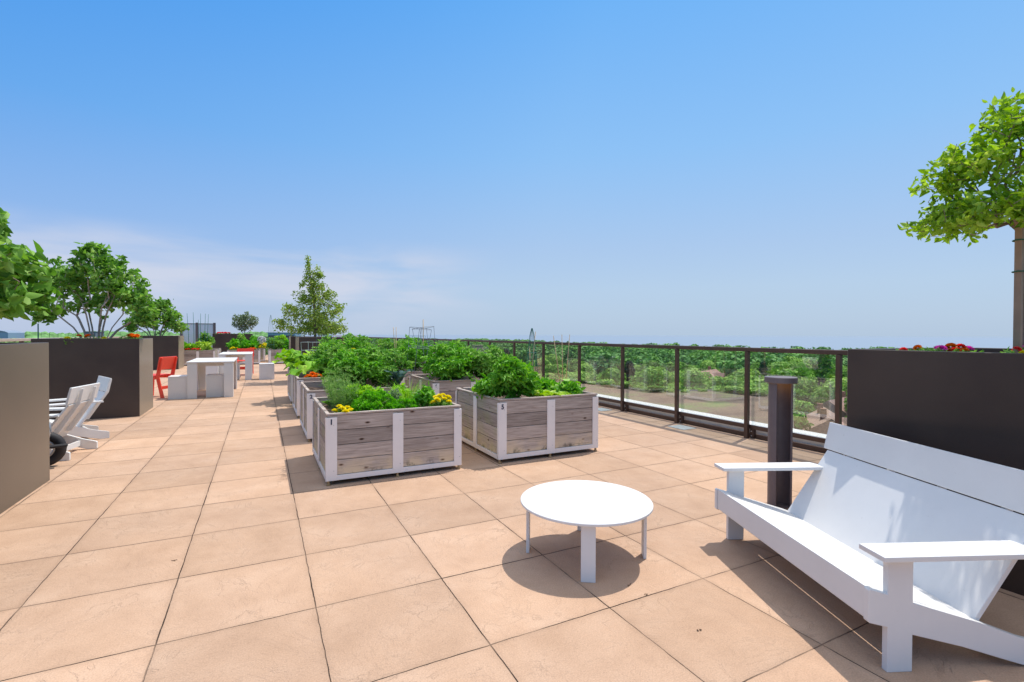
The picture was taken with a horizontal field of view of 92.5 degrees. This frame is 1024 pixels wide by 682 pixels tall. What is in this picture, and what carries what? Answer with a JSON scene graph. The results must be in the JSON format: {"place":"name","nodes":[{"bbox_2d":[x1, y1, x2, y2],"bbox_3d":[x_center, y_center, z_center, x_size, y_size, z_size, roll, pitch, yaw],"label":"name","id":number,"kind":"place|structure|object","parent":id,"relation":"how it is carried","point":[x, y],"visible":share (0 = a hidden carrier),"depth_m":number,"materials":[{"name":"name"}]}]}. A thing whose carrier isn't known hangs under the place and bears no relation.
{"place":"outdoors","nodes":[
{"label":"outdoors","id":0,"kind":"place"},
{"bbox_2d":[25,330,267,337],"bbox_3d":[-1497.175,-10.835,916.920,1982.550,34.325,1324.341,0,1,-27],"label":"hills","id":1,"kind":"structure","parent":0,"point":[44,334],"depth_m":1425.20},
{"bbox_2d":[0,355,1023,681],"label":"roof deck","id":2,"kind":"structure","parent":0,"point":[288,565],"depth_m":2.59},
{"bbox_2d":[0,342,49,513],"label":"steel planter","id":3,"kind":"object","parent":2,"relation":"on","point":[24,428],"visible":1,"depth_m":3.77,"materials":[{"name":"brown metal"}]},
{"bbox_2d":[0,207,62,320],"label":"lilac tree","id":4,"kind":"object","parent":3,"relation":"on","point":[19,297],"visible":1,"depth_m":3.12,"materials":[{"name":"green plant"}]},
{"bbox_2d":[49,422,67,465],"bbox_3d":[-4.622,0.839,4.478,0.850,0.714,0.320,0,1,-39],"label":"hand cart","id":5,"kind":"object","parent":2,"relation":"on","point":[58,445],"visible":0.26,"depth_m":4.67,"materials":[{"name":"black rubber"}]},
{"bbox_2d":[49,383,99,460],"bbox_3d":[-4.815,0.826,5.042,0.798,0.725,0.650,0,1,-17],"label":"lounge chair","id":6,"kind":"object","parent":2,"relation":"on","point":[79,400],"visible":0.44,"depth_m":5.17,"materials":[{"name":"white plastic"}]},
{"bbox_2d":[49,376,111,438],"bbox_3d":[-5.309,0.814,5.854,0.650,0.725,0.798,1,1,39],"label":"lounge chair","id":7,"kind":"object","parent":2,"relation":"on","point":[80,429],"visible":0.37,"depth_m":5.89,"materials":[{"name":"white plastic"}]},
{"bbox_2d":[0,335,179,341],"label":"metal railing","id":8,"kind":"object","parent":2,"relation":"on","point":[15,339],"visible":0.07,"depth_m":9.48,"materials":[{"name":"brown metal"}]},
{"bbox_2d":[31,338,152,419],"bbox_3d":[-6.488,0.554,7.688,1.240,1.190,1.060,0,1,-27],"label":"steel planter","id":9,"kind":"object","parent":2,"relation":"on","point":[125,365],"visible":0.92,"depth_m":7.33,"materials":[{"name":"brown metal"}]},
{"bbox_2d":[28,241,161,338],"bbox_3d":[-6.495,-0.751,7.686,2.056,1.579,0.817,0,1,-6],"label":"lilac tree","id":10,"kind":"object","parent":9,"relation":"on","point":[113,289],"visible":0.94,"depth_m":7.58,"materials":[{"name":"green plant"}]},
{"bbox_2d":[135,336,183,369],"bbox_3d":[-12.779,0.404,17.734,1.380,1.190,1.400,0,1,-27],"label":"steel planter","id":11,"kind":"object","parent":2,"relation":"on","point":[166,346],"visible":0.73,"depth_m":17.29,"materials":[{"name":"brown metal"}]},
{"bbox_2d":[122,296,189,335],"bbox_3d":[-12.779,-0.865,17.606,2.303,1.507,1.160,0,1,-5],"label":"lilac tree","id":12,"kind":"object","parent":11,"relation":"on","point":[169,317],"visible":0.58,"depth_m":17.47,"materials":[{"name":"green plant"}]},
{"bbox_2d":[153,356,177,397],"bbox_3d":[-7.108,0.716,9.828,0.564,0.808,0.480,0,1,0],"label":"side chair","id":13,"kind":"object","parent":2,"relation":"on","point":[170,362],"visible":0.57,"depth_m":9.76,"materials":[{"name":"red plastic"}]},
{"bbox_2d":[168,375,186,399],"bbox_3d":[-6.534,0.904,9.691,0.380,0.440,0.420,0,1,-27],"label":"box stool","id":14,"kind":"object","parent":2,"relation":"on","point":[177,386],"visible":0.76,"depth_m":9.49,"materials":[{"name":"white plastic"}]},
{"bbox_2d":[180,322,215,347],"bbox_3d":[-16.788,-0.053,26.236,1.620,1.860,0.100,0,1,-27],"label":"wind screen","id":15,"kind":"object","parent":2,"relation":"on","point":[209,327],"visible":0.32,"depth_m":26.17,"materials":[{"name":"metal"}]},
{"bbox_2d":[184,349,217,364],"bbox_3d":[-12.806,0.667,20.083,1.212,0.605,1.203,0,1,-27],"label":"planter box","id":16,"kind":"object","parent":2,"relation":"on","point":[189,355],"visible":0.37,"depth_m":19.58,"materials":[{"name":"white paint"}]},
{"bbox_2d":[195,340,211,349],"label":"vegetable plant","id":17,"kind":"object","parent":16,"relation":"on","point":[204,345],"visible":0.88,"depth_m":20.06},
{"bbox_2d":[186,357,237,398],"bbox_3d":[-6.354,0.755,10.471,0.804,0.720,1.774,0,1,-27],"label":"table","id":18,"kind":"object","parent":2,"relation":"on","point":[196,374],"visible":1,"depth_m":9.84,"materials":[{"name":"white plastic"}]},
{"bbox_2d":[206,373,223,396],"bbox_3d":[-6.023,0.901,10.042,0.380,0.440,0.420,0,1,-27],"label":"box stool","id":19,"kind":"object","parent":2,"relation":"on","point":[214,385],"visible":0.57,"depth_m":9.84,"materials":[{"name":"white plastic"}]},
{"bbox_2d":[213,334,252,352],"bbox_3d":[-14.630,0.256,25.771,1.800,1.270,1.200,0,1,-27],"label":"steel planter","id":20,"kind":"object","parent":2,"relation":"on","point":[221,340],"visible":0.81,"depth_m":25.05,"materials":[{"name":"brown metal"}]},
{"bbox_2d":[232,311,258,333],"bbox_3d":[-14.157,-0.950,25.991,1.429,1.294,0.888,0,1,11],"label":"young tree","id":21,"kind":"object","parent":20,"relation":"on","point":[250,322],"visible":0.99,"depth_m":25.89,"materials":[{"name":"green plant"}]},
{"bbox_2d":[218,352,252,379],"bbox_3d":[-7.948,0.702,14.171,0.804,0.720,1.774,0,1,-27],"label":"table","id":22,"kind":"object","parent":2,"relation":"on","point":[248,356],"visible":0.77,"depth_m":13.54,"materials":[{"name":"concrete"}]},
{"bbox_2d":[227,349,259,364],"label":"planter box","id":23,"kind":"object","parent":2,"relation":"on","point":[256,357],"visible":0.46,"depth_m":20.49,"materials":[{"name":"white paint"}]},
{"bbox_2d":[241,339,257,348],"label":"vegetable plant","id":24,"kind":"object","parent":23,"relation":"on","point":[248,344],"visible":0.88,"depth_m":20.77,"materials":[{"name":"green plant"}]},
{"bbox_2d":[259,363,273,379],"bbox_3d":[-6.919,0.851,13.840,0.380,0.440,0.420,0,1,-27],"label":"box stool","id":25,"kind":"object","parent":2,"relation":"on","point":[266,371],"visible":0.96,"depth_m":13.65,"materials":[{"name":"white plastic"}]},
{"bbox_2d":[268,349,286,362],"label":"planter box","id":26,"kind":"object","parent":2,"relation":"on","point":[271,354],"visible":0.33,"depth_m":20.82,"materials":[{"name":"white paint"}]},
{"bbox_2d":[265,337,284,349],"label":"vegetable plant","id":27,"kind":"object","parent":26,"relation":"on","point":[277,344],"visible":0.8,"depth_m":21.22,"materials":[{"name":"green plant"}]},
{"bbox_2d":[288,367,310,403],"bbox_3d":[-3.775,0.831,9.763,1.212,0.605,1.204,0,1,-27],"label":"planter box","id":28,"kind":"object","parent":2,"relation":"on","point":[290,386],"visible":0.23,"depth_m":9.24,"materials":[{"name":"white paint"}]},
{"bbox_2d":[271,348,315,370],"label":"squash plant","id":29,"kind":"object","parent":28,"relation":"on","point":[290,358],"visible":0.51,"depth_m":9.11,"materials":[{"name":"green plant"}]},
{"bbox_2d":[289,336,328,349],"bbox_3d":[-6.837,0.442,16.616,1.255,1.190,1.200,0,1,-27],"label":"steel planter","id":30,"kind":"object","parent":2,"relation":"on","point":[292,342],"visible":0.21,"depth_m":15.86,"materials":[{"name":"brown metal"}]},
{"bbox_2d":[292,372,339,417],"bbox_3d":[-2.969,0.854,8.187,1.212,0.605,1.204,0,1,-27],"label":"planter box","id":31,"kind":"object","parent":2,"relation":"on","point":[296,381],"visible":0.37,"depth_m":7.59,"materials":[{"name":"white paint"}]},
{"bbox_2d":[286,357,327,375],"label":"squash plant","id":32,"kind":"object","parent":31,"relation":"on","point":[303,368],"visible":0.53,"depth_m":7.89,"materials":[{"name":"green plant"}]},
{"bbox_2d":[303,346,329,376],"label":"tomato plant","id":33,"kind":"object","parent":31,"relation":"on","point":[312,357],"visible":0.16,"depth_m":8.45,"materials":[{"name":"green plant"}]},
{"bbox_2d":[312,336,365,367],"bbox_3d":[-2.791,0.281,8.075,0.934,0.722,0.762,0,1,-36],"label":"tomato plant","id":34,"kind":"object","parent":31,"relation":"on","point":[352,343],"visible":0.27,"depth_m":8.00,"materials":[{"name":"green plant"}]},
{"bbox_2d":[339,333,375,359],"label":"tomato plant","id":35,"kind":"object","parent":31,"relation":"on","point":[350,336],"visible":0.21,"depth_m":8.52,"materials":[{"name":"green plant"}]},
{"bbox_2d":[296,337,345,358],"bbox_3d":[-5.142,0.489,13.300,1.255,1.190,1.350,0,1,-27],"label":"steel planter","id":36,"kind":"object","parent":2,"relation":"on","point":[304,343],"visible":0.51,"depth_m":12.53,"materials":[{"name":"brown metal"}]},
{"bbox_2d":[271,255,348,336],"bbox_3d":[-5.403,-1.175,13.203,1.964,2.283,1.142,0,1,-15],"label":"pointed tree","id":37,"kind":"object","parent":36,"relation":"on","point":[313,298],"visible":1,"depth_m":13.08,"materials":[{"name":"green plant"}]},
{"bbox_2d":[300,379,407,441],"bbox_3d":[-2.139,0.878,6.562,1.212,0.605,1.204,0,1,-27],"label":"planter box","id":38,"kind":"object","parent":2,"relation":"on","point":[309,391],"visible":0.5,"depth_m":6.18,"materials":[{"name":"white paint"}]},
{"bbox_2d":[326,343,376,368],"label":"tomato plant","id":39,"kind":"object","parent":38,"relation":"on","point":[335,348],"visible":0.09,"depth_m":6.85,"materials":[{"name":"green plant"}]},
{"bbox_2d":[320,348,390,386],"bbox_3d":[-2.021,0.376,6.412,0.890,0.580,0.800,0,1,-10],"label":"tomato plant","id":40,"kind":"object","parent":38,"relation":"on","point":[364,371],"visible":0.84,"depth_m":6.18,"materials":[{"name":"green plant"}]},
{"bbox_2d":[359,344,414,386],"bbox_3d":[-1.787,0.351,6.748,0.827,0.623,0.864,0,1,1],"label":"tomato plant","id":41,"kind":"object","parent":38,"relation":"on","point":[388,356],"visible":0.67,"depth_m":6.70,"materials":[{"name":"green plant"}]},
{"bbox_2d":[384,369,413,384],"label":"kale plant","id":42,"kind":"object","parent":38,"relation":"on","point":[398,377],"visible":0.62,"depth_m":6.35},
{"bbox_2d":[312,392,461,485],"bbox_3d":[-1.288,0.902,4.897,1.212,0.605,1.204,0,1,-27],"label":"planter box","id":43,"kind":"object","parent":2,"relation":"on","point":[343,441],"visible":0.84,"depth_m":4.36,"materials":[{"name":"grey wood"}]},
{"bbox_2d":[316,365,356,409],"bbox_3d":[-1.750,0.452,4.917,0.371,0.460,0.369,0,1,-35],"label":"dill plant","id":44,"kind":"object","parent":43,"relation":"on","point":[335,377],"visible":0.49,"depth_m":4.88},
{"bbox_2d":[331,404,353,412],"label":"marigold plant","id":45,"kind":"object","parent":43,"relation":"on","point":[341,408],"visible":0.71,"depth_m":4.22,"materials":[{"name":"yellow plant"}]},
{"bbox_2d":[321,375,364,412],"bbox_3d":[-1.610,0.504,4.631,0.430,0.363,0.410,0,1,-27],"label":"dill plant","id":46,"kind":"object","parent":43,"relation":"on","point":[340,398],"visible":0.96,"depth_m":4.63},
{"bbox_2d":[337,383,381,410],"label":"parsley plant","id":47,"kind":"object","parent":43,"relation":"on","point":[362,389],"visible":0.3,"depth_m":4.79,"materials":[{"name":"green plant"}]},
{"bbox_2d":[351,389,397,411],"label":"parsley plant","id":48,"kind":"object","parent":43,"relation":"on","point":[370,400],"visible":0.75,"depth_m":4.47,"materials":[{"name":"green plant"}]},
{"bbox_2d":[376,383,411,401],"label":"basil plant","id":49,"kind":"object","parent":43,"relation":"on","point":[378,388],"visible":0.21,"depth_m":5.17,"materials":[{"name":"green plant"}]},
{"bbox_2d":[378,379,427,403],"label":"chive plant","id":50,"kind":"object","parent":43,"relation":"on","point":[410,392],"visible":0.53,"depth_m":5.02,"materials":[{"name":"green plant"}]},
{"bbox_2d":[396,398,419,408],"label":"parsley plant","id":51,"kind":"object","parent":43,"relation":"on","point":[411,401],"visible":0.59,"depth_m":4.63,"materials":[{"name":"green plant"}]},
{"bbox_2d":[408,380,435,406],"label":"pepper plant","id":52,"kind":"object","parent":43,"relation":"on","point":[423,397],"visible":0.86,"depth_m":4.80,"materials":[{"name":"green plant"}]},
{"bbox_2d":[429,393,451,406],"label":"marigold plant","id":53,"kind":"object","parent":43,"relation":"on","point":[439,400],"visible":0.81,"depth_m":4.64,"materials":[{"name":"yellow plant"}]},
{"bbox_2d":[399,367,429,387],"bbox_3d":[-1.654,0.832,9.162,1.212,0.635,1.203,0,1,-27],"label":"planter box","id":54,"kind":"object","parent":2,"relation":"on","point":[405,380],"visible":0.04,"depth_m":8.44,"materials":[{"name":"white paint"}]},
{"bbox_2d":[398,339,439,372],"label":"tomato plant","id":55,"kind":"object","parent":54,"relation":"on","point":[413,356],"visible":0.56,"depth_m":8.76,"materials":[{"name":"green plant"}]},
{"bbox_2d":[409,374,482,402],"bbox_3d":[-0.817,0.856,7.524,1.212,0.635,1.204,0,1,-27],"label":"planter box","id":56,"kind":"object","parent":2,"relation":"on","point":[447,387],"visible":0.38,"depth_m":6.91,"materials":[{"name":"white paint"}]},
{"bbox_2d":[421,342,476,381],"bbox_3d":[-0.908,0.323,7.152,0.838,0.616,0.929,0,1,5],"label":"tomato plant","id":57,"kind":"object","parent":56,"relation":"on","point":[455,365],"visible":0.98,"depth_m":7.00,"materials":[{"name":"green plant"}]},
{"bbox_2d":[437,339,483,379],"bbox_3d":[-0.844,0.291,7.791,0.916,0.664,0.866,0,1,-25],"label":"tomato plant","id":58,"kind":"object","parent":56,"relation":"on","point":[460,344],"visible":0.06,"depth_m":7.85,"materials":[{"name":"green plant"}]},
{"bbox_2d":[462,345,504,378],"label":"tomato plant","id":59,"kind":"object","parent":56,"relation":"on","point":[484,363],"visible":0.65,"depth_m":7.13,"materials":[{"name":"green plant"}]},
{"bbox_2d":[455,387,597,463],"bbox_3d":[0.133,0.883,5.623,1.212,0.635,1.204,0,1,-27],"label":"planter box","id":60,"kind":"object","parent":2,"relation":"on","point":[491,426],"visible":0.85,"depth_m":5.10,"materials":[{"name":"white paint"}]},
{"bbox_2d":[474,353,543,399],"bbox_3d":[-0.018,0.390,5.244,0.710,0.537,0.748,1,1,25],"label":"tomato plant","id":61,"kind":"object","parent":60,"relation":"on","point":[509,377],"visible":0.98,"depth_m":5.07,"materials":[{"name":"green plant"}]},
{"bbox_2d":[538,378,558,389],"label":"bean plant","id":62,"kind":"object","parent":60,"relation":"on","point":[547,383],"visible":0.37,"depth_m":5.74,"materials":[{"name":"green plant"}]},
{"bbox_2d":[533,389,572,396],"bbox_3d":[0.450,0.576,5.264,0.472,0.104,0.294,0,1,-27],"label":"lettuce row","id":63,"kind":"object","parent":60,"relation":"on","point":[548,393],"visible":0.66,"depth_m":5.25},
{"bbox_2d":[550,379,585,396],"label":"bean plant","id":64,"kind":"object","parent":60,"relation":"on","point":[570,386],"visible":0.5,"depth_m":5.51,"materials":[{"name":"green plant"}]},
{"bbox_2d":[521,480,652,582],"bbox_3d":[0.428,1.079,2.857,0.758,0.316,0.758,0,1,6],"label":"coffee table","id":65,"kind":"object","parent":2,"relation":"on","point":[586,507],"visible":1,"depth_m":2.75,"materials":[{"name":"white plastic"}]},
{"bbox_2d":[362,337,847,455],"bbox_3d":[-2.236,0.497,16.273,0.125,1.125,35.800,0,1,-27],"label":"glass railing","id":66,"kind":"object","parent":2,"relation":"on","point":[747,426],"visible":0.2,"depth_m":6.62,"materials":[{"name":"brown metal"}]},
{"bbox_2d":[764,376,797,509],"bbox_3d":[1.989,0.746,3.638,0.218,0.974,0.218,0,1,-27],"label":"bollard light","id":67,"kind":"object","parent":2,"relation":"on","point":[780,431],"visible":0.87,"depth_m":3.64,"materials":[{"name":"metal"}]},
{"bbox_2d":[714,422,1023,671],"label":"bench","id":68,"kind":"object","parent":2,"relation":"on","point":[900,559],"visible":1,"depth_m":2.19,"materials":[{"name":"white plastic"}]},
{"bbox_2d":[846,347,1023,595],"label":"steel planter","id":69,"kind":"object","parent":2,"relation":"on","point":[969,404],"visible":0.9,"depth_m":2.67,"materials":[{"name":"brown metal"}]},
{"bbox_2d":[895,343,983,351],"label":"petunia plant","id":70,"kind":"object","parent":69,"relation":"on","point":[958,347],"visible":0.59,"depth_m":2.84,"materials":[{"name":"red plant"}]},
{"bbox_2d":[897,87,1023,344],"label":"ornamental tree","id":71,"kind":"object","parent":69,"relation":"on","point":[969,213],"visible":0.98,"depth_m":2.74,"materials":[{"name":"green plant"}]},
{"bbox_2d":[1011,220,1023,352],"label":"tree stake","id":72,"kind":"object","parent":69,"relation":"on","point":[1018,271],"visible":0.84,"depth_m":2.73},
{"bbox_2d":[0,0,1023,336],"label":"sky","id":73,"kind":"structure","parent":0,"point":[460,167],"materials":[{"name":"blue"}]},
{"bbox_2d":[56,333,1012,349],"bbox_3d":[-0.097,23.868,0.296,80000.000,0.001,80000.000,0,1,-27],"label":"water","id":74,"kind":"structure","parent":0,"point":[811,342],"depth_m":2665.25,"materials":[{"name":"blue liquid"}]},
{"bbox_2d":[555,380,793,428],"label":"ground","id":75,"kind":"structure","parent":0,"point":[720,403],"depth_m":40.05,"materials":[{"name":"brown soil"}]},
{"bbox_2d":[802,403,846,433],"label":"house","id":76,"kind":"structure","parent":0,"point":[821,418],"depth_m":84.88,"materials":[{"name":"beige brick"}]},
{"bbox_2d":[815,391,846,416],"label":"house","id":77,"kind":"structure","parent":0,"point":[829,405],"depth_m":107.12,"materials":[{"name":"beige brick"}]},
{"label":"ground","id":78,"kind":"structure","parent":0,"visible":0},
{"bbox_2d":[0,330,24,338],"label":"domed building","id":79,"kind":"structure","parent":78,"relation":"on","point":[6,334],"depth_m":892.85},
{"bbox_2d":[0,337,894,376],"bbox_3d":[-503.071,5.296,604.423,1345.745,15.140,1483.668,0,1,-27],"label":"wood","id":80,"kind":"object","parent":78,"relation":"on","point":[599,358],"visible":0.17,"depth_m":276.10,"materials":[{"name":"green plant"}]},
{"bbox_2d":[531,358,551,373],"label":"broadleaf tree","id":81,"kind":"object","parent":78,"relation":"on","point":[539,365],"visible":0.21,"depth_m":182.82,"materials":[{"name":"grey plant"}]},
{"bbox_2d":[534,354,561,364],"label":"broadleaf tree","id":82,"kind":"object","parent":78,"relation":"on","point":[551,358],"visible":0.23,"depth_m":192.75,"materials":[{"name":"green plant"}]},
{"bbox_2d":[545,363,565,374],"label":"broadleaf tree","id":83,"kind":"object","parent":78,"relation":"on","point":[552,368],"visible":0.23,"depth_m":174.21,"materials":[{"name":"green plant"}]},
{"bbox_2d":[565,371,596,381],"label":"broadleaf tree","id":84,"kind":"object","parent":78,"relation":"on","point":[583,375],"visible":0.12,"depth_m":147.05,"materials":[{"name":"green plant"}]},
{"bbox_2d":[574,363,596,373],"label":"broadleaf tree","id":85,"kind":"object","parent":78,"relation":"on","point":[586,367],"visible":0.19,"depth_m":169.15,"materials":[{"name":"green plant"}]},
{"bbox_2d":[586,367,626,383],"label":"broadleaf tree","id":86,"kind":"object","parent":78,"relation":"on","point":[614,374],"visible":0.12,"depth_m":100.71,"materials":[{"name":"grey plant"}]},
{"bbox_2d":[625,361,635,380],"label":"conifer tree","id":87,"kind":"object","parent":78,"relation":"on","point":[629,369],"visible":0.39,"depth_m":155.97,"materials":[{"name":"grey plant"}]},
{"bbox_2d":[636,360,659,371],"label":"broadleaf tree","id":88,"kind":"object","parent":78,"relation":"on","point":[643,366],"visible":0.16,"depth_m":170.68,"materials":[{"name":"green plant"}]},
{"bbox_2d":[628,366,674,385],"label":"broadleaf tree","id":89,"kind":"object","parent":78,"relation":"on","point":[653,376],"visible":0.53,"depth_m":131.91,"materials":[{"name":"green plant"}]},
{"bbox_2d":[663,361,691,371],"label":"broadleaf tree","id":90,"kind":"object","parent":78,"relation":"on","point":[669,365],"visible":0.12,"depth_m":163.98,"materials":[{"name":"green plant"}]},
{"bbox_2d":[679,367,709,388],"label":"broadleaf tree","id":91,"kind":"object","parent":78,"relation":"on","point":[694,376],"visible":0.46,"depth_m":127.13,"materials":[{"name":"green plant"}]},
{"bbox_2d":[699,360,725,374],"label":"broadleaf tree","id":92,"kind":"object","parent":78,"relation":"on","point":[704,364],"visible":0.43,"depth_m":192.64,"materials":[{"name":"green plant"}]},
{"bbox_2d":[701,366,725,377],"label":"house","id":93,"kind":"structure","parent":78,"relation":"on","point":[714,372],"depth_m":173.32,"materials":[{"name":"beige brick"}]},
{"bbox_2d":[706,375,743,386],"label":"broadleaf tree","id":94,"kind":"object","parent":78,"relation":"on","point":[725,381],"visible":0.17,"depth_m":131.33,"materials":[{"name":"green plant"}]},
{"bbox_2d":[729,368,763,384],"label":"broadleaf tree","id":95,"kind":"object","parent":78,"relation":"on","point":[740,373],"visible":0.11,"depth_m":149.92,"materials":[{"name":"green plant"}]},
{"bbox_2d":[750,375,767,390],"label":"broadleaf tree","id":96,"kind":"object","parent":78,"relation":"on","point":[759,382],"visible":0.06,"depth_m":102.84,"materials":[{"name":"green plant"}]},
{"bbox_2d":[756,386,813,430],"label":"broadleaf tree","id":97,"kind":"object","parent":78,"relation":"on","point":[801,422],"visible":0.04,"depth_m":80.58,"materials":[{"name":"green plant"}]},
{"bbox_2d":[770,359,816,391],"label":"broadleaf tree","id":98,"kind":"object","parent":78,"relation":"on","point":[800,371],"visible":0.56,"depth_m":144.10,"materials":[{"name":"green plant"}]},
{"bbox_2d":[771,356,816,376],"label":"broadleaf tree","id":99,"kind":"object","parent":78,"relation":"on","point":[785,359],"visible":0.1,"depth_m":160.38,"materials":[{"name":"green plant"}]},
{"bbox_2d":[793,388,812,401],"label":"broadleaf tree","id":100,"kind":"object","parent":78,"relation":"on","point":[801,394],"visible":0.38,"depth_m":134.81,"materials":[{"name":"green plant"}]},
{"bbox_2d":[793,400,816,415],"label":"broadleaf tree","id":101,"kind":"object","parent":78,"relation":"on","point":[805,407],"visible":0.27,"depth_m":102.20,"materials":[{"name":"green plant"}]},
{"bbox_2d":[800,385,823,406],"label":"broadleaf tree","id":102,"kind":"object","parent":78,"relation":"on","point":[805,387],"visible":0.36,"depth_m":138.88,"materials":[{"name":"green plant"}]},
{"bbox_2d":[814,354,831,395],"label":"conifer tree","id":103,"kind":"object","parent":78,"relation":"on","point":[824,362],"visible":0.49,"depth_m":156.80,"materials":[{"name":"green plant"}]},
{"bbox_2d":[809,376,846,404],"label":"broadleaf tree","id":104,"kind":"object","parent":78,"relation":"on","point":[826,390],"visible":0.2,"depth_m":124.47,"materials":[{"name":"green plant"}]},
{"bbox_2d":[824,366,846,386],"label":"broadleaf tree","id":105,"kind":"object","parent":78,"relation":"on","point":[831,374],"visible":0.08,"depth_m":132.07,"materials":[{"name":"green plant"}]},
{"bbox_3d":[-6.251,12.257,13.605,10.400,21.640,38.000,0,1,-27],"label":"building wall","id":106,"kind":"object","parent":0,"visible":0},
{"bbox_2d":[597,394,826,452],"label":"parapet kerb","id":107,"kind":"structure","parent":106,"relation":"on","point":[819,444],"depth_m":6.84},
{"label":"planter box","id":108,"kind":"object","parent":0,"visible":0},
{"bbox_2d":[374,338,407,360],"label":"tomato plant","id":109,"kind":"object","parent":108,"relation":"on","point":[382,341],"visible":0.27,"depth_m":10.37,"materials":[{"name":"green plant"}]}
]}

